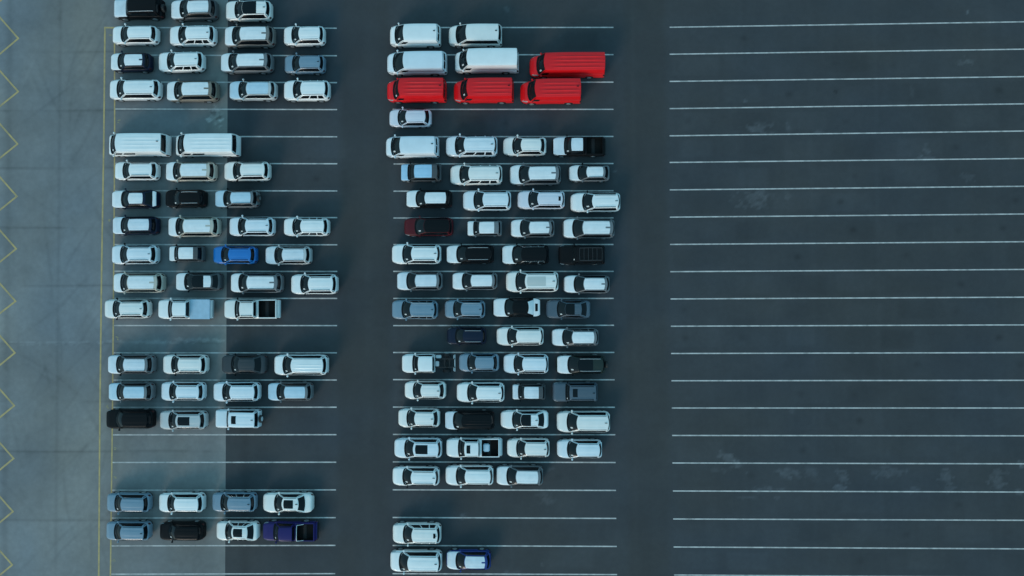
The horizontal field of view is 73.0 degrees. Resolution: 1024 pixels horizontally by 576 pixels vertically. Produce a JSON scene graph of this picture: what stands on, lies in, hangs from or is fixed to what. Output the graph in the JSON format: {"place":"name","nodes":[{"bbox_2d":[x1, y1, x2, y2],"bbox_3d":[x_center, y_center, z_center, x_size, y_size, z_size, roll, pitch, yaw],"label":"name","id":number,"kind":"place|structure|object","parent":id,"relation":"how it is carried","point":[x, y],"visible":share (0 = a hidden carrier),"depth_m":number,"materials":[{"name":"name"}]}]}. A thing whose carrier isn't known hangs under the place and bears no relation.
{"place":"outdoors","nodes":[
{"label":"outdoors","id":0,"kind":"place"},
{"bbox_2d":[0,0,227,575],"bbox_3d":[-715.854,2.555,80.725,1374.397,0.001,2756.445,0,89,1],"label":"concrete apron","id":1,"kind":"object","parent":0,"point":[51,110],"visible":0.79,"depth_m":70.26,"materials":[{"name":"grey concrete"}]},
{"bbox_2d":[98,27,114,575],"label":"yellow line","id":2,"kind":"object","parent":1,"relation":"on","point":[101,302],"visible":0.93,"depth_m":70.23,"materials":[{"name":"paint"}]},
{"bbox_2d":[105,298,151,319],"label":"suv","id":3,"kind":"object","parent":1,"relation":"on","point":[116,308],"visible":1,"depth_m":68.78,"materials":[{"name":"white paint"}]},
{"bbox_2d":[106,519,152,542],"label":"suv","id":4,"kind":"object","parent":1,"relation":"on","point":[129,530],"visible":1,"depth_m":68.33,"materials":[{"name":"metal"}]},
{"bbox_2d":[107,491,152,514],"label":"suv","id":5,"kind":"object","parent":1,"relation":"on","point":[132,502],"visible":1,"depth_m":68.42,"materials":[{"name":"metal"}]},
{"bbox_2d":[106,408,155,430],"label":"suv","id":6,"kind":"object","parent":1,"relation":"on","point":[120,418],"visible":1,"depth_m":68.57,"materials":[{"name":"black paint"}]},
{"bbox_2d":[108,353,156,375],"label":"suv","id":7,"kind":"object","parent":1,"relation":"on","point":[120,363],"visible":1,"depth_m":68.67,"materials":[{"name":"grey paint"}]},
{"bbox_2d":[109,381,155,402],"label":"suv","id":8,"kind":"object","parent":1,"relation":"on","point":[120,391],"visible":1,"depth_m":68.61,"materials":[{"name":"grey paint"}]},
{"bbox_2d":[111,51,153,73],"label":"compact suv","id":9,"kind":"object","parent":1,"relation":"on","point":[122,63],"visible":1,"depth_m":69.51,"materials":[{"name":"white paint"}]},
{"bbox_2d":[112,243,159,265],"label":"suv","id":10,"kind":"object","parent":1,"relation":"on","point":[124,254],"visible":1,"depth_m":68.90,"materials":[{"name":"white paint"}]},
{"bbox_2d":[110,77,162,101],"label":"people carrier","id":11,"kind":"object","parent":1,"relation":"on","point":[124,90],"visible":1,"depth_m":69.23,"materials":[{"name":"white paint"}]},
{"bbox_2d":[113,23,159,46],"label":"suv","id":12,"kind":"object","parent":1,"relation":"on","point":[136,35],"visible":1,"depth_m":69.54,"materials":[{"name":"white paint"}]},
{"bbox_2d":[112,188,160,209],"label":"sedan","id":13,"kind":"object","parent":1,"relation":"on","point":[125,198],"visible":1,"depth_m":69.33,"materials":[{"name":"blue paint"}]},
{"bbox_2d":[113,215,160,235],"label":"suv","id":14,"kind":"object","parent":1,"relation":"on","point":[141,225],"visible":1,"depth_m":68.98,"materials":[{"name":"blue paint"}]},
{"bbox_2d":[115,160,160,180],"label":"suv","id":15,"kind":"object","parent":1,"relation":"on","point":[137,171],"visible":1,"depth_m":69.13,"materials":[{"name":"white paint"}]},
{"bbox_2d":[114,271,165,293],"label":"people carrier","id":16,"kind":"object","parent":1,"relation":"on","point":[124,282],"visible":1,"depth_m":68.69,"materials":[{"name":"beige paint"}]},
{"bbox_2d":[109,132,171,157],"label":"minibus","id":17,"kind":"object","parent":1,"relation":"on","point":[125,145],"visible":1,"depth_m":68.43,"materials":[{"name":"white paint"}]},
{"bbox_2d":[114,0,166,21],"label":"off road car","id":18,"kind":"object","parent":1,"relation":"on","point":[129,10],"visible":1,"depth_m":69.56,"materials":[{"name":"black paint"}]},
{"bbox_2d":[159,49,205,73],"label":"suv","id":19,"kind":"object","parent":1,"relation":"on","point":[171,62],"visible":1,"depth_m":69.36,"materials":[{"name":"white paint"}]},
{"bbox_2d":[159,491,205,514],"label":"suv","id":20,"kind":"object","parent":1,"relation":"on","point":[185,502],"visible":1,"depth_m":68.29,"materials":[{"name":"white paint"}]},
{"bbox_2d":[160,520,205,542],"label":"suv","id":21,"kind":"object","parent":1,"relation":"on","point":[194,530],"visible":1,"depth_m":68.24,"materials":[{"name":"black paint"}]},
{"bbox_2d":[161,381,206,402],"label":"suv","id":22,"kind":"object","parent":1,"relation":"on","point":[172,391],"visible":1,"depth_m":68.55,"materials":[{"name":"white paint"}]},
{"bbox_2d":[160,409,208,431],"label":"suv","id":23,"kind":"object","parent":1,"relation":"on","point":[172,419],"visible":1,"depth_m":68.47,"materials":[{"name":"silver metal"}]},
{"bbox_2d":[158,298,213,320],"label":"pickup truck","id":24,"kind":"object","parent":1,"relation":"on","point":[170,308],"visible":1,"depth_m":68.76,"materials":[{"name":"white paint"}]},
{"bbox_2d":[163,353,209,375],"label":"suv","id":25,"kind":"object","parent":1,"relation":"on","point":[175,363],"visible":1,"depth_m":68.57,"materials":[{"name":"white paint"}]},
{"bbox_2d":[166,159,217,182],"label":"people carrier","id":26,"kind":"object","parent":1,"relation":"on","point":[179,172],"visible":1,"depth_m":68.90,"materials":[{"name":"beige paint"}]},
{"bbox_2d":[167,79,219,103],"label":"people carrier","id":27,"kind":"object","parent":1,"relation":"on","point":[179,92],"visible":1,"depth_m":69.12,"materials":[{"name":"white metal"}]},
{"bbox_2d":[170,23,217,47],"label":"suv","id":28,"kind":"object","parent":1,"relation":"on","point":[183,36],"visible":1,"depth_m":69.43,"materials":[{"name":"white paint"}]},
{"bbox_2d":[168,215,221,237],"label":"people carrier","id":29,"kind":"object","parent":1,"relation":"on","point":[182,227],"visible":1,"depth_m":68.75,"materials":[{"name":"beige paint"}]},
{"bbox_2d":[171,0,218,22],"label":"suv","id":30,"kind":"object","parent":1,"relation":"on","point":[182,11],"visible":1,"depth_m":69.51,"materials":[{"name":"paint"}]},
{"bbox_2d":[176,271,223,291],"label":"coupe suv","id":31,"kind":"object","parent":1,"relation":"on","point":[207,281],"visible":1,"depth_m":68.83,"materials":[{"name":"paint"}]},
{"bbox_2d":[176,132,240,157],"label":"minibus","id":32,"kind":"object","parent":1,"relation":"on","point":[193,145],"visible":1,"depth_m":68.32,"materials":[{"name":"white paint"}]},
{"bbox_2d":[225,0,1023,575],"bbox_3d":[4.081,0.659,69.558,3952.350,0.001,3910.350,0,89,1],"label":"ground","id":33,"kind":"structure","parent":0,"point":[805,492],"depth_m":69.38,"materials":[{"name":"grey asphalt"}]},
{"bbox_2d":[212,490,257,513],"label":"suv","id":34,"kind":"object","parent":33,"relation":"on","point":[224,501],"visible":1,"depth_m":68.23,"materials":[{"name":"metal"}]},
{"bbox_2d":[214,381,261,403],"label":"suv","id":35,"kind":"object","parent":33,"relation":"on","point":[227,391],"visible":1,"depth_m":68.41,"materials":[{"name":"white paint"}]},
{"bbox_2d":[215,188,260,208],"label":"suv","id":36,"kind":"object","parent":33,"relation":"on","point":[227,199],"visible":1,"depth_m":68.89,"materials":[{"name":"grey paint"}]},
{"bbox_2d":[217,519,259,542],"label":"sedan","id":37,"kind":"object","parent":33,"relation":"on","point":[240,530],"visible":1,"depth_m":68.38,"materials":[{"name":"white paint"}]},
{"bbox_2d":[216,408,262,429],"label":"off road car","id":38,"kind":"object","parent":33,"relation":"on","point":[228,418],"visible":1,"depth_m":68.17,"materials":[{"name":"white paint"}]},
{"bbox_2d":[222,353,267,375],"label":"sedan","id":39,"kind":"object","parent":33,"relation":"on","point":[235,364],"visible":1,"depth_m":68.76,"materials":[{"name":"grey paint"}]},
{"bbox_2d":[221,50,273,74],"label":"people carrier","id":40,"kind":"object","parent":33,"relation":"on","point":[261,63],"visible":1,"depth_m":69.12,"materials":[{"name":"grey paint"}]},
{"bbox_2d":[224,159,271,181],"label":"suv","id":41,"kind":"object","parent":33,"relation":"on","point":[259,171],"visible":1,"depth_m":68.96,"materials":[{"name":"white paint"}]},
{"bbox_2d":[226,0,272,23],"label":"suv","id":42,"kind":"object","parent":33,"relation":"on","point":[261,11],"visible":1,"depth_m":69.40,"materials":[{"name":"white paint"}]},
{"bbox_2d":[225,23,275,49],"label":"people carrier","id":43,"kind":"object","parent":33,"relation":"on","point":[254,36],"visible":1,"depth_m":69.19,"materials":[{"name":"beige paint"}]},
{"bbox_2d":[224,298,280,320],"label":"pickup truck","id":44,"kind":"object","parent":33,"relation":"on","point":[237,309],"visible":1,"depth_m":68.85,"materials":[{"name":"white paint"}]},
{"bbox_2d":[230,215,275,236],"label":"suv","id":45,"kind":"object","parent":33,"relation":"on","point":[242,226],"visible":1,"depth_m":68.80,"materials":[{"name":"white paint"}]},
{"bbox_2d":[230,79,277,101],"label":"suv","id":46,"kind":"object","parent":33,"relation":"on","point":[243,90],"visible":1,"depth_m":69.18,"materials":[{"name":"silver metal"}]},
{"bbox_2d":[231,271,283,293],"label":"people carrier","id":47,"kind":"object","parent":33,"relation":"on","point":[243,283],"visible":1,"depth_m":68.49,"materials":[{"name":"grey paint"}]},
{"bbox_2d":[263,491,313,514],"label":"sedan","id":48,"kind":"object","parent":33,"relation":"on","point":[291,502],"visible":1,"depth_m":68.39,"materials":[{"name":"white paint"}]},
{"bbox_2d":[266,244,312,265],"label":"suv","id":49,"kind":"object","parent":33,"relation":"on","point":[278,255],"visible":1,"depth_m":68.65,"materials":[{"name":"silver metal"}]},
{"bbox_2d":[263,519,318,543],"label":"pickup truck","id":50,"kind":"object","parent":33,"relation":"on","point":[276,530],"visible":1,"depth_m":68.28,"materials":[{"name":"paint"}]},
{"bbox_2d":[268,381,313,402],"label":"suv","id":51,"kind":"object","parent":33,"relation":"on","point":[280,391],"visible":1,"depth_m":68.35,"materials":[{"name":"grey paint"}]},
{"bbox_2d":[274,353,328,376],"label":"people carrier","id":52,"kind":"object","parent":33,"relation":"on","point":[287,364],"visible":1,"depth_m":68.23,"materials":[{"name":"white paint"}]},
{"bbox_2d":[284,23,325,47],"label":"compact suv","id":53,"kind":"object","parent":33,"relation":"on","point":[305,36],"visible":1,"depth_m":69.29,"materials":[{"name":"white paint"}]},
{"bbox_2d":[285,52,325,75],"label":"compact suv","id":54,"kind":"object","parent":33,"relation":"on","point":[296,64],"visible":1,"depth_m":69.21,"materials":[{"name":"metal"}]},
{"bbox_2d":[284,216,329,236],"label":"compact suv","id":55,"kind":"object","parent":33,"relation":"on","point":[297,227],"visible":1,"depth_m":68.75,"materials":[{"name":"white paint"}]},
{"bbox_2d":[284,78,330,102],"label":"suv","id":56,"kind":"object","parent":33,"relation":"on","point":[295,91],"visible":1,"depth_m":69.07,"materials":[{"name":"white paint"}]},
{"bbox_2d":[291,272,338,295],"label":"suv","id":57,"kind":"object","parent":33,"relation":"on","point":[304,283],"visible":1,"depth_m":68.54,"materials":[{"name":"white paint"}]},
{"bbox_2d":[389,107,431,128],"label":"hatchback","id":58,"kind":"object","parent":33,"relation":"on","point":[410,118],"visible":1,"depth_m":69.02,"materials":[{"name":"silver paint"}]},
{"bbox_2d":[386,134,438,158],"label":"panel van","id":59,"kind":"object","parent":33,"relation":"on","point":[399,147],"visible":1,"depth_m":68.24,"materials":[{"name":"white paint"}]},
{"bbox_2d":[392,298,437,320],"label":"suv","id":60,"kind":"object","parent":33,"relation":"on","point":[405,309],"visible":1,"depth_m":68.32,"materials":[{"name":"metal"}]},
{"bbox_2d":[390,23,440,48],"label":"panel van","id":61,"kind":"object","parent":33,"relation":"on","point":[414,35],"visible":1,"depth_m":68.59,"materials":[{"name":"white paint"}]},
{"bbox_2d":[390,547,441,574],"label":"people carrier","id":62,"kind":"object","parent":33,"relation":"on","point":[403,560],"visible":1,"depth_m":67.67,"materials":[{"name":"white paint"}]},
{"bbox_2d":[393,465,439,487],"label":"suv","id":63,"kind":"object","parent":33,"relation":"on","point":[407,476],"visible":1,"depth_m":67.96,"materials":[{"name":"white paint"}]},
{"bbox_2d":[387,78,446,103],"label":"panel van","id":64,"kind":"object","parent":33,"relation":"on","point":[417,90],"visible":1,"depth_m":67.90,"materials":[{"name":"red paint"}]},
{"bbox_2d":[387,50,446,76],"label":"panel van","id":65,"kind":"object","parent":33,"relation":"on","point":[416,63],"visible":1,"depth_m":68.48,"materials":[{"name":"white paint"}]},
{"bbox_2d":[392,242,441,265],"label":"suv","id":66,"kind":"object","parent":33,"relation":"on","point":[407,254],"visible":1,"depth_m":68.46,"materials":[{"name":"white paint"}]},
{"bbox_2d":[393,521,441,546],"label":"suv","id":67,"kind":"object","parent":33,"relation":"on","point":[407,533],"visible":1,"depth_m":67.85,"materials":[{"name":"white paint"}]},
{"bbox_2d":[394,436,441,460],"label":"suv","id":68,"kind":"object","parent":33,"relation":"on","point":[416,447],"visible":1,"depth_m":68.02,"materials":[{"name":"white paint"}]},
{"bbox_2d":[397,270,442,291],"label":"suv","id":69,"kind":"object","parent":33,"relation":"on","point":[408,281],"visible":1,"depth_m":68.36,"materials":[{"name":"grey paint"}]},
{"bbox_2d":[402,353,454,374],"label":"cab chassis truck","id":70,"kind":"object","parent":33,"relation":"on","point":[414,363],"visible":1,"depth_m":68.45,"materials":[{"name":"white paint"}]},
{"bbox_2d":[404,216,453,236],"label":"suv","id":71,"kind":"object","parent":33,"relation":"on","point":[438,226],"visible":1,"depth_m":68.51,"materials":[{"name":"red paint"}]},
{"bbox_2d":[406,188,451,208],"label":"suv","id":72,"kind":"object","parent":33,"relation":"on","point":[420,199],"visible":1,"depth_m":68.59,"materials":[{"name":"white paint"}]},
{"bbox_2d":[446,547,490,572],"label":"compact suv","id":73,"kind":"object","parent":33,"relation":"on","point":[468,559],"visible":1,"depth_m":67.77,"materials":[{"name":"paint"}]},
{"bbox_2d":[444,409,493,431],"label":"people carrier","id":74,"kind":"object","parent":33,"relation":"on","point":[457,420],"visible":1,"depth_m":67.88,"materials":[{"name":"black paint"}]},
{"bbox_2d":[446,464,493,487],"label":"suv","id":75,"kind":"object","parent":33,"relation":"on","point":[475,474],"visible":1,"depth_m":67.88,"materials":[{"name":"white paint"}]},
{"bbox_2d":[446,243,493,264],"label":"suv","id":76,"kind":"object","parent":33,"relation":"on","point":[461,254],"visible":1,"depth_m":68.37,"materials":[{"name":"black paint"}]},
{"bbox_2d":[446,133,497,157],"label":"people carrier","id":77,"kind":"object","parent":33,"relation":"on","point":[471,146],"visible":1,"depth_m":68.51,"materials":[{"name":"white paint"}]},
{"bbox_2d":[446,436,501,459],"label":"pickup truck","id":78,"kind":"object","parent":33,"relation":"on","point":[473,447],"visible":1,"depth_m":68.19,"materials":[{"name":"white paint"}]},
{"bbox_2d":[452,270,497,290],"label":"suv","id":79,"kind":"object","parent":33,"relation":"on","point":[466,280],"visible":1,"depth_m":68.29,"materials":[{"name":"grey paint"}]},
{"bbox_2d":[449,22,501,48],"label":"passenger van","id":80,"kind":"object","parent":33,"relation":"on","point":[489,35],"visible":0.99,"depth_m":68.57,"materials":[{"name":"white paint"}]},
{"bbox_2d":[450,163,501,185],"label":"people carrier","id":81,"kind":"object","parent":33,"relation":"on","point":[464,175],"visible":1,"depth_m":68.41,"materials":[{"name":"white paint"}]},
{"bbox_2d":[457,381,504,403],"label":"suv","id":82,"kind":"object","parent":33,"relation":"on","point":[472,391],"visible":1,"depth_m":68.03,"materials":[{"name":"white paint"}]},
{"bbox_2d":[454,78,513,104],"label":"panel van","id":83,"kind":"object","parent":33,"relation":"on","point":[483,90],"visible":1,"depth_m":67.80,"materials":[{"name":"red paint"}]},
{"bbox_2d":[455,48,518,74],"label":"panel van","id":84,"kind":"object","parent":33,"relation":"on","point":[504,61],"visible":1,"depth_m":67.80,"materials":[{"name":"white paint"}]},
{"bbox_2d":[463,188,510,211],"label":"suv","id":85,"kind":"object","parent":33,"relation":"on","point":[497,200],"visible":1,"depth_m":68.48,"materials":[{"name":"white paint"}]},
{"bbox_2d":[493,296,540,318],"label":"sedan","id":86,"kind":"object","parent":33,"relation":"on","point":[508,307],"visible":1,"depth_m":68.48,"materials":[{"name":"black paint"}]},
{"bbox_2d":[496,464,542,487],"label":"suv","id":87,"kind":"object","parent":33,"relation":"on","point":[525,475],"visible":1,"depth_m":67.80,"materials":[{"name":"grey paint"}]},
{"bbox_2d":[497,326,543,346],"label":"suv","id":88,"kind":"object","parent":33,"relation":"on","point":[511,335],"visible":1,"depth_m":68.09,"materials":[{"name":"white paint"}]},
{"bbox_2d":[501,409,547,429],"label":"sedan","id":89,"kind":"object","parent":33,"relation":"on","point":[516,419],"visible":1,"depth_m":68.19,"materials":[{"name":"white paint"}]},
{"bbox_2d":[503,134,545,156],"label":"hatchback","id":90,"kind":"object","parent":33,"relation":"on","point":[517,146],"visible":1,"depth_m":68.73,"materials":[{"name":"white paint"}]},
{"bbox_2d":[501,243,548,265],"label":"suv","id":91,"kind":"object","parent":33,"relation":"on","point":[516,254],"visible":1,"depth_m":68.28,"materials":[{"name":"black paint"}]},
{"bbox_2d":[503,352,547,374],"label":"suv","id":92,"kind":"object","parent":33,"relation":"on","point":[518,363],"visible":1,"depth_m":68.02,"materials":[{"name":"white paint"}]},
{"bbox_2d":[507,437,549,458],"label":"compact suv","id":93,"kind":"object","parent":33,"relation":"on","point":[528,447],"visible":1,"depth_m":67.90,"materials":[{"name":"white paint"}]},
{"bbox_2d":[506,269,557,293],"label":"people carrier","id":94,"kind":"object","parent":33,"relation":"on","point":[520,281],"visible":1,"depth_m":68.07,"materials":[{"name":"white paint"}]},
{"bbox_2d":[510,217,553,237],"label":"compact suv","id":95,"kind":"object","parent":33,"relation":"on","point":[531,228],"visible":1,"depth_m":68.38,"materials":[{"name":"grey paint"}]},
{"bbox_2d":[509,162,560,185],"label":"people carrier","id":96,"kind":"object","parent":33,"relation":"on","point":[543,174],"visible":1,"depth_m":68.33,"materials":[{"name":"grey paint"}]},
{"bbox_2d":[517,188,564,209],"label":"suv","id":97,"kind":"object","parent":33,"relation":"on","point":[548,200],"visible":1,"depth_m":68.39,"materials":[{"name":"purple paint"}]},
{"bbox_2d":[520,78,580,104],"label":"panel van","id":98,"kind":"object","parent":33,"relation":"on","point":[566,91],"visible":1,"depth_m":67.69,"materials":[{"name":"red paint"}]},
{"bbox_2d":[529,52,604,78],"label":"panel van","id":99,"kind":"object","parent":33,"relation":"on","point":[588,65],"visible":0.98,"depth_m":67.73,"materials":[{"name":"red paint"}]},
{"bbox_2d":[552,381,596,403],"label":"off road car","id":100,"kind":"object","parent":33,"relation":"on","point":[567,391],"visible":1,"depth_m":67.61,"materials":[{"name":"metal"}]},
{"bbox_2d":[551,327,597,347],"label":"suv","id":101,"kind":"object","parent":33,"relation":"on","point":[567,336],"visible":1,"depth_m":68.02,"materials":[{"name":"grey paint"}]},
{"bbox_2d":[552,135,605,157],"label":"pickup truck","id":102,"kind":"object","parent":33,"relation":"on","point":[590,147],"visible":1,"depth_m":68.74,"materials":[{"name":"black paint"}]},
{"bbox_2d":[557,438,601,460],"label":"compact suv","id":103,"kind":"object","parent":33,"relation":"on","point":[579,448],"visible":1,"depth_m":67.82,"materials":[{"name":"white paint"}]},
{"bbox_2d":[558,244,604,265],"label":"off road car","id":104,"kind":"object","parent":33,"relation":"on","point":[574,254],"visible":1,"depth_m":67.93,"materials":[{"name":"black paint"}]},
{"bbox_2d":[556,354,607,375],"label":"suv","id":105,"kind":"object","parent":33,"relation":"on","point":[572,364],"visible":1,"depth_m":67.97,"materials":[{"name":"paint"}]},
{"bbox_2d":[557,410,609,433],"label":"people carrier","id":106,"kind":"object","parent":33,"relation":"on","point":[572,421],"visible":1,"depth_m":67.66,"materials":[{"name":"white paint"}]},
{"bbox_2d":[563,274,609,293],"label":"compact suv","id":107,"kind":"object","parent":33,"relation":"on","point":[578,283],"visible":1,"depth_m":68.16,"materials":[{"name":"grey paint"}]},
{"bbox_2d":[562,216,613,239],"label":"people carrier","id":108,"kind":"object","parent":33,"relation":"on","point":[599,228],"visible":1,"depth_m":68.12,"materials":[{"name":"grey paint"}]},
{"bbox_2d":[570,190,619,212],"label":"suv","id":109,"kind":"object","parent":33,"relation":"on","point":[606,202],"visible":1,"depth_m":68.31,"materials":[{"name":"white paint"}]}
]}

